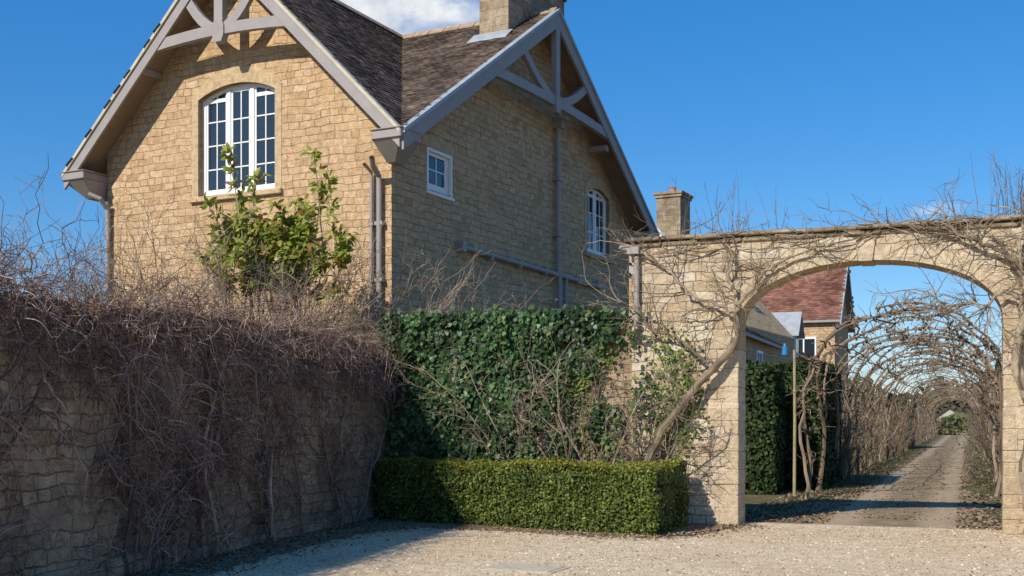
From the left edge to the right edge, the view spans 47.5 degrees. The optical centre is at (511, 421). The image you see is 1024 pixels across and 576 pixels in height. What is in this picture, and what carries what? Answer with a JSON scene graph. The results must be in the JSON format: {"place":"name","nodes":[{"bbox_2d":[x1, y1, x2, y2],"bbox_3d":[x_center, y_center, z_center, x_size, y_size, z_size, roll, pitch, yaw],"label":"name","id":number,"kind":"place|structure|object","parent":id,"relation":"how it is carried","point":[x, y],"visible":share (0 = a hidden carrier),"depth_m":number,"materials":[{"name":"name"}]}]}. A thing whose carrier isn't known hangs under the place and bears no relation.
{"place":"outdoors","nodes":[
{"label":"outdoors","id":0,"kind":"place"},
{"bbox_2d":[0,0,1023,405],"label":"sky","id":1,"kind":"structure","parent":0,"point":[869,100],"materials":[{"name":"blue"}]},
{"bbox_2d":[209,522,1023,575],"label":"gravel forecourt","id":2,"kind":"structure","parent":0,"point":[773,568],"depth_m":13.92,"materials":[{"name":"beige gravel"}]},
{"bbox_2d":[0,293,386,575],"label":"garden wall","id":3,"kind":"structure","parent":2,"relation":"on","point":[53,502],"depth_m":11.75,"materials":[{"name":"stone"}]},
{"bbox_2d":[86,205,435,392],"bbox_3d":[-4.445,-1.068,20.132,5.660,5.350,4.913,0,0,-28],"label":"bare shrub","id":4,"kind":"object","parent":3,"relation":"on","point":[294,292],"visible":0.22,"depth_m":19.66,"materials":[{"name":"brown plant"}]},
{"bbox_2d":[135,518,744,575],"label":"planting bed","id":5,"kind":"object","parent":2,"relation":"on","point":[395,523],"visible":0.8,"depth_m":16.34,"materials":[{"name":"brown soil"}]},
{"bbox_2d":[33,507,376,575],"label":"footing stones","id":6,"kind":"object","parent":5,"relation":"on","point":[307,523],"visible":0.52,"depth_m":14.08,"materials":[{"name":"grey stone"}]},
{"bbox_2d":[0,160,439,575],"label":"climbing vine","id":7,"kind":"object","parent":5,"relation":"on","point":[202,488],"visible":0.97,"depth_m":12.74,"materials":[{"name":"brown plant"}]},
{"bbox_2d":[383,302,598,469],"bbox_3d":[-0.543,-0.137,18.471,3.802,3.498,1.614,0,0,21],"label":"bare shrub","id":8,"kind":"object","parent":5,"relation":"on","point":[524,416],"visible":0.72,"depth_m":18.64,"materials":[{"name":"brown plant"}]},
{"bbox_2d":[373,455,690,535],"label":"box hedge","id":9,"kind":"object","parent":5,"relation":"on","point":[636,497],"visible":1,"depth_m":17.31,"materials":[{"name":"green plant"}]},
{"bbox_2d":[472,321,669,470],"bbox_3d":[0.723,-0.034,18.215,3.478,3.293,1.164,0,0,21],"label":"bare shrub","id":10,"kind":"object","parent":5,"relation":"on","point":[566,456],"visible":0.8,"depth_m":18.33,"materials":[{"name":"brown plant"}]},
{"bbox_2d":[532,350,727,496],"bbox_3d":[1.481,0.276,17.712,3.376,2.670,1.548,0,0,21],"label":"shrub","id":11,"kind":"object","parent":5,"relation":"on","point":[673,444],"visible":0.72,"depth_m":17.81,"materials":[{"name":"brown plant"}]},
{"bbox_2d":[571,171,880,461],"bbox_3d":[3.129,-1.133,17.599,4.674,5.474,1.431,0,0,21],"label":"wisteria","id":12,"kind":"object","parent":5,"relation":"on","point":[714,367],"visible":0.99,"depth_m":17.80,"materials":[{"name":"brown plant"}]},
{"bbox_2d":[359,330,631,463],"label":"garden wall","id":13,"kind":"structure","parent":2,"relation":"on","point":[624,361],"depth_m":18.57,"materials":[{"name":"stone"}]},
{"bbox_2d":[357,325,631,337],"bbox_3d":[-0.295,-1.485,19.578,4.900,0.070,0.670,0,0,21],"label":"coping","id":14,"kind":"object","parent":13,"relation":"on","point":[627,327],"visible":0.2,"depth_m":18.50,"materials":[{"name":"stone"}]},
{"bbox_2d":[375,289,729,494],"bbox_3d":[0.255,-0.225,19.042,6.636,3.754,1.102,0,0,21],"label":"ivy","id":15,"kind":"object","parent":13,"relation":"attached to","point":[414,425],"visible":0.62,"depth_m":18.91,"materials":[{"name":"green plant"}]},
{"bbox_2d":[480,563,570,573],"bbox_3d":[0.150,1.589,12.600,0.840,0.013,0.600,0,0,25],"label":"manhole cover","id":16,"kind":"object","parent":2,"relation":"on","point":[533,568],"visible":1,"depth_m":12.52,"materials":[{"name":"concrete"}]},
{"bbox_2d":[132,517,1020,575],"bbox_3d":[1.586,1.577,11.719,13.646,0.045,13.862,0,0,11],"label":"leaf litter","id":17,"kind":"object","parent":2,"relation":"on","point":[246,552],"visible":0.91,"depth_m":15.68,"materials":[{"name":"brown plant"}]},
{"bbox_2d":[632,222,1023,534],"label":"arched wall","id":18,"kind":"structure","parent":2,"relation":"on","point":[700,510],"depth_m":17.99,"materials":[{"name":"stone"}]},
{"bbox_2d":[619,245,640,338],"bbox_3d":[1.855,-2.050,18.367,0.361,1.499,0.204,0,0,21],"label":"gate wall downpipe","id":19,"kind":"object","parent":18,"relation":"attached to","point":[632,251],"visible":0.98,"depth_m":18.27,"materials":[{"name":"metal"}]},
{"bbox_2d":[605,199,1023,260],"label":"climbing stems","id":20,"kind":"object","parent":18,"relation":"attached to","point":[802,236],"visible":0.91,"depth_m":17.41,"materials":[{"name":"brown plant"}]},
{"bbox_2d":[624,214,1023,247],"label":"coping slabs","id":21,"kind":"structure","parent":18,"relation":"on","point":[996,223],"depth_m":17.30,"materials":[{"name":"stone"}]},
{"bbox_2d":[707,319,1023,534],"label":"jamb quoins","id":22,"kind":"object","parent":18,"relation":"attached to","point":[730,373],"visible":0.88,"depth_m":17.81,"materials":[{"name":"stone"}]},
{"bbox_2d":[723,236,1018,328],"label":"arch voussoirs","id":23,"kind":"object","parent":18,"relation":"attached to","point":[864,250],"visible":0.84,"depth_m":17.09,"materials":[{"name":"stone"}]},
{"bbox_2d":[807,148,1023,511],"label":"wisteria","id":24,"kind":"object","parent":2,"relation":"on","point":[1017,367],"visible":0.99,"depth_m":16.38,"materials":[{"name":"brown plant"}]},
{"bbox_2d":[803,299,847,435],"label":"walls","id":25,"kind":"structure","parent":0,"point":[813,329],"depth_m":59.37,"materials":[{"name":"stone"}]},
{"bbox_2d":[760,267,854,319],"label":"roof tiles","id":26,"kind":"object","parent":25,"relation":"on","point":[828,288],"visible":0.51,"depth_m":60.67,"materials":[{"name":"red tile"}]},
{"bbox_2d":[840,267,854,333],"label":"bargeboards","id":27,"kind":"object","parent":26,"relation":"attached to","point":[848,269],"visible":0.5,"depth_m":61.99,"materials":[{"name":"white wood"}]},
{"bbox_2d":[803,337,815,354],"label":"front window","id":28,"kind":"structure","parent":25,"relation":"attached to","point":[810,338],"depth_m":59.30,"materials":[{"name":"white paint"}]},
{"bbox_2d":[799,339,814,362],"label":"front window panes","id":29,"kind":"object","parent":28,"relation":"attached to","point":[809,348],"visible":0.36,"depth_m":59.37,"materials":[{"name":"clear glass"}]},
{"bbox_2d":[768,267,853,332],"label":"roof deck","id":30,"kind":"structure","parent":25,"relation":"on","point":[848,300],"depth_m":63.08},
{"bbox_2d":[745,431,1001,529],"bbox_3d":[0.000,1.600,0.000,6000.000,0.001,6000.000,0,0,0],"label":"ground","id":31,"kind":"structure","parent":0,"point":[751,501],"depth_m":23.76,"materials":[{"name":"brown soil"}]},
{"bbox_2d":[0,173,155,307],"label":"bare shrub","id":32,"kind":"object","parent":31,"relation":"on","point":[81,264],"visible":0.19,"depth_m":16.43,"materials":[{"name":"brown plant"}]},
{"bbox_2d":[0,183,258,310],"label":"bare shrub","id":33,"kind":"object","parent":31,"relation":"on","point":[122,261],"visible":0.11,"depth_m":19.22,"materials":[{"name":"brown plant"}]},
{"bbox_2d":[107,0,402,337],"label":"front gable wall","id":34,"kind":"structure","parent":31,"relation":"on","point":[324,112],"depth_m":24.03,"materials":[{"name":"stone"}]},
{"bbox_2d":[189,187,282,203],"bbox_3d":[-5.743,-4.699,24.293,2.450,0.117,0.250,0,0,27],"label":"gable window sill","id":35,"kind":"structure","parent":34,"relation":"attached to","point":[261,192],"depth_m":24.17,"materials":[{"name":"beige stone"}]},
{"bbox_2d":[87,155,385,331],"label":"front downpipes","id":36,"kind":"object","parent":34,"relation":"attached to","point":[371,224],"visible":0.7,"depth_m":22.49,"materials":[{"name":"metal"}]},
{"bbox_2d":[192,66,281,196],"bbox_3d":[-5.734,-6.080,24.310,2.390,2.640,0.132,0,0,27],"label":"gable window surround","id":37,"kind":"object","parent":34,"relation":"attached to","point":[238,74],"visible":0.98,"depth_m":24.32,"materials":[{"name":"beige stone"}]},
{"bbox_2d":[203,84,274,195],"bbox_3d":[-5.678,-5.910,24.418,2.056,2.306,0.095,0,0,27],"label":"gable window frame","id":38,"kind":"object","parent":34,"relation":"in","point":[229,92],"visible":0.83,"depth_m":24.50,"materials":[{"name":"white wood"}]},
{"bbox_2d":[209,88,274,190],"bbox_3d":[-5.678,-5.919,24.419,1.880,2.148,0.028,0,0,27],"label":"gable window glass","id":39,"kind":"object","parent":38,"relation":"in","point":[245,136],"visible":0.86,"depth_m":24.41,"materials":[{"name":"clear glass"}]},
{"bbox_2d":[189,142,359,328],"bbox_3d":[-4.068,-1.901,20.210,2.848,6.011,2.872,0,0,0],"label":"evergreen shrub","id":40,"kind":"object","parent":31,"relation":"on","point":[293,235],"visible":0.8,"depth_m":20.18,"materials":[{"name":"green plant"}]},
{"bbox_2d":[207,223,513,347],"bbox_3d":[-2.186,-1.015,21.378,6.786,5.242,4.798,0,0,-42],"label":"bare shrub","id":41,"kind":"object","parent":31,"relation":"on","point":[371,295],"visible":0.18,"depth_m":20.84,"materials":[{"name":"brown plant"}]},
{"bbox_2d":[335,263,558,430],"bbox_3d":[-0.738,-0.619,20.692,4.581,4.451,3.978,0,0,0],"label":"bare shrub","id":42,"kind":"object","parent":31,"relation":"on","point":[440,312],"visible":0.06,"depth_m":20.88,"materials":[{"name":"brown plant"}]},
{"bbox_2d":[403,40,628,327],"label":"side gable wall","id":43,"kind":"structure","parent":31,"relation":"on","point":[500,135],"depth_m":26.88,"materials":[{"name":"stone"}]},
{"bbox_2d":[429,152,447,194],"bbox_3d":[-1.592,-5.145,24.155,0.088,0.818,0.948,0,0,27],"label":"window frame","id":44,"kind":"object","parent":43,"relation":"attached to","point":[436,188],"visible":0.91,"depth_m":24.28,"materials":[{"name":"white paint"}]},
{"bbox_2d":[429,156,443,187],"bbox_3d":[-1.590,-5.188,24.155,0.021,0.725,0.770,0,0,27],"label":"side small window glass","id":45,"kind":"object","parent":44,"relation":"attached to","point":[440,177],"visible":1,"depth_m":24.21,"materials":[{"name":"grey"}]},
{"bbox_2d":[421,134,456,157],"bbox_3d":[-1.542,-5.713,24.130,0.112,0.235,1.440,0,0,27],"label":"side small window lintel","id":46,"kind":"structure","parent":43,"relation":"attached to","point":[438,145],"depth_m":24.05,"materials":[{"name":"stone"}]},
{"bbox_2d":[426,147,454,201],"bbox_3d":[-1.503,-5.115,24.110,0.100,0.950,1.080,0,0,27],"label":"side small window trim","id":47,"kind":"structure","parent":43,"relation":"attached to","point":[444,155],"depth_m":24.23,"materials":[{"name":"white paint"}]},
{"bbox_2d":[455,117,604,326],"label":"side downpipes","id":48,"kind":"object","parent":43,"relation":"attached to","point":[558,124],"visible":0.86,"depth_m":28.96,"materials":[{"name":"metal"}]},
{"bbox_2d":[588,189,605,256],"bbox_3d":[2.229,-5.400,31.665,0.092,1.800,1.530,0,0,27],"label":"side window frame","id":49,"kind":"object","parent":43,"relation":"attached to","point":[593,213],"visible":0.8,"depth_m":31.65,"materials":[{"name":"white paint"}]},
{"bbox_2d":[589,191,602,252],"bbox_3d":[2.224,-5.405,31.667,0.030,1.641,1.360,0,0,27],"label":"side window glass","id":50,"kind":"object","parent":49,"relation":"attached to","point":[597,223],"visible":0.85,"depth_m":31.89,"materials":[{"name":"grey"}]},
{"bbox_2d":[585,176,611,258],"bbox_3d":[2.300,-5.570,31.628,0.132,2.140,1.870,0,0,27],"label":"side window surround","id":51,"kind":"object","parent":43,"relation":"attached to","point":[596,182],"visible":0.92,"depth_m":31.70,"materials":[{"name":"stone"}]},
{"bbox_2d":[584,251,614,263],"bbox_3d":[2.317,-4.439,31.619,0.250,0.117,1.930,0,0,27],"label":"side window sill","id":52,"kind":"structure","parent":43,"relation":"attached to","point":[595,256],"depth_m":31.39,"materials":[{"name":"stone"}]},
{"bbox_2d":[629,186,793,363],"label":"distant cottage","id":53,"kind":"structure","parent":31,"relation":"on","point":[766,324],"depth_m":44.80,"materials":[{"name":"stone"}]},
{"bbox_2d":[629,262,814,363],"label":"stone outbuilding","id":54,"kind":"structure","parent":31,"relation":"on","point":[791,323],"depth_m":46.61,"materials":[{"name":"grey paint"}]},
{"bbox_2d":[756,350,762,362],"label":"windows","id":55,"kind":"structure","parent":54,"relation":"in","point":[757,351],"depth_m":44.52,"materials":[{"name":"white paint"}]},
{"bbox_2d":[745,365,788,494],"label":"yew hedge","id":56,"kind":"object","parent":31,"relation":"on","point":[765,393],"visible":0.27,"depth_m":25.30,"materials":[{"name":"green plant"}]},
{"bbox_2d":[782,343,795,495],"bbox_3d":[5.838,-0.020,24.494,0.298,3.240,0.120,0,0,21],"label":"garden post","id":57,"kind":"object","parent":31,"relation":"on","point":[784,349],"visible":0.95,"depth_m":24.43,"materials":[{"name":"brown wood"}]},
{"bbox_2d":[746,359,842,490],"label":"yew hedge","id":58,"kind":"object","parent":31,"relation":"on","point":[813,421],"visible":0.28,"depth_m":26.99,"materials":[{"name":"green plant"}]},
{"bbox_2d":[745,446,1001,528],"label":"verge litter","id":59,"kind":"object","parent":31,"relation":"on","point":[782,518],"visible":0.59,"depth_m":22.43,"materials":[{"name":"brown plant"}]},
{"bbox_2d":[787,289,1002,499],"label":"pleached tree tunnel","id":60,"kind":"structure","parent":31,"relation":"on","point":[990,397],"depth_m":28.14,"materials":[{"name":"brown plant"}]},
{"bbox_2d":[815,442,1000,495],"bbox_3d":[20.739,1.553,56.127,4.718,0.106,66.052,0,0,21],"label":"grass fringe","id":61,"kind":"object","parent":31,"relation":"on","point":[907,453],"depth_m":34.17,"materials":[{"name":"plant"}]},
{"bbox_2d":[853,409,962,434],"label":"distant hedge","id":62,"kind":"object","parent":31,"relation":"on","point":[943,429],"visible":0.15,"depth_m":133.90,"materials":[{"name":"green plant"}]},
{"bbox_2d":[836,380,998,481],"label":"border shrubs","id":63,"kind":"object","parent":31,"relation":"on","point":[975,431],"visible":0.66,"depth_m":35.81,"materials":[{"name":"brown plant"}]},
{"bbox_2d":[848,376,993,419],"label":"distant trees","id":64,"kind":"object","parent":31,"relation":"on","point":[957,406],"visible":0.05,"depth_m":200.82,"materials":[{"name":"brown plant"}]},
{"bbox_2d":[880,363,984,459],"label":"pleached tree tunnel","id":65,"kind":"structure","parent":31,"relation":"on","point":[934,380],"depth_m":62.45,"materials":[{"name":"brown plant"}]},
{"bbox_2d":[936,406,961,432],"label":"lodge","id":66,"kind":"structure","parent":31,"relation":"on","point":[949,410],"depth_m":147.78,"materials":[{"name":"paint"}]},
{"bbox_2d":[943,413,971,434],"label":"distant hedge","id":67,"kind":"object","parent":31,"relation":"on","point":[963,429],"visible":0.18,"depth_m":132.95,"materials":[{"name":"green plant"}]},
{"bbox_2d":[753,434,998,529],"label":"path","id":68,"kind":"structure","parent":0,"point":[949,445],"depth_m":24.32,"materials":[{"name":"beige gravel"}]},
{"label":"rear walls","id":69,"kind":"object","parent":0,"visible":0},
{"bbox_2d":[80,0,648,232],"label":"roof deck","id":70,"kind":"structure","parent":69,"relation":"on","point":[96,160],"depth_m":26.15,"materials":[{"name":"wood"}]},
{"bbox_2d":[156,0,285,53],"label":"front truss","id":71,"kind":"object","parent":70,"relation":"attached to","point":[220,28],"visible":1,"depth_m":23.64,"materials":[{"name":"grey paint"}]},
{"bbox_2d":[62,0,399,176],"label":"front verge mould","id":72,"kind":"object","parent":70,"relation":"attached to","point":[346,72],"visible":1,"depth_m":22.80,"materials":[{"name":"grey wood"}]},
{"bbox_2d":[64,0,400,189],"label":"front bargeboards","id":73,"kind":"object","parent":70,"relation":"attached to","point":[376,115],"visible":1,"depth_m":24.10,"materials":[{"name":"grey paint"}]},
{"bbox_2d":[65,0,548,166],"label":"roof tiles","id":74,"kind":"object","parent":70,"relation":"on","point":[412,52],"visible":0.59,"depth_m":25.20,"materials":[{"name":"tile"}]},
{"bbox_2d":[467,29,512,42],"bbox_3d":[-0.514,-8.925,26.930,1.020,0.286,0.340,0,0,27],"label":"chimney flashing","id":75,"kind":"object","parent":74,"relation":"on","point":[491,35],"visible":1,"depth_m":26.91,"materials":[{"name":"grey metal"}]},
{"bbox_2d":[60,68,652,237],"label":"eave boxes","id":76,"kind":"object","parent":70,"relation":"attached to","point":[83,182],"visible":0.83,"depth_m":25.10,"materials":[{"name":"grey paint"}]},
{"bbox_2d":[333,0,557,38],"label":"ridge tiles","id":77,"kind":"object","parent":70,"relation":"on","point":[471,24],"visible":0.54,"depth_m":28.82,"materials":[{"name":"stone"}]},
{"bbox_2d":[480,0,563,33],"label":"chimney stack","id":78,"kind":"object","parent":70,"relation":"on","point":[498,15],"visible":0.27,"depth_m":27.19,"materials":[{"name":"beige stone"}]},
{"bbox_2d":[401,13,657,235],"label":"side bargeboards","id":79,"kind":"object","parent":70,"relation":"attached to","point":[427,122],"visible":0.89,"depth_m":26.50,"materials":[{"name":"grey paint"}]},
{"bbox_2d":[402,9,659,235],"bbox_3d":[1.087,-7.615,27.782,0.150,4.470,13.780,0,0,27],"label":"side verge mould","id":80,"kind":"object","parent":70,"relation":"attached to","point":[412,121],"visible":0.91,"depth_m":25.92,"materials":[{"name":"grey wood"}]},
{"bbox_2d":[495,27,607,141],"bbox_3d":[1.052,-8.430,27.789,0.162,2.142,6.982,0,0,27],"label":"side truss","id":81,"kind":"object","parent":70,"relation":"attached to","point":[552,98],"visible":0.94,"depth_m":27.69,"materials":[{"name":"grey paint"}]}
]}

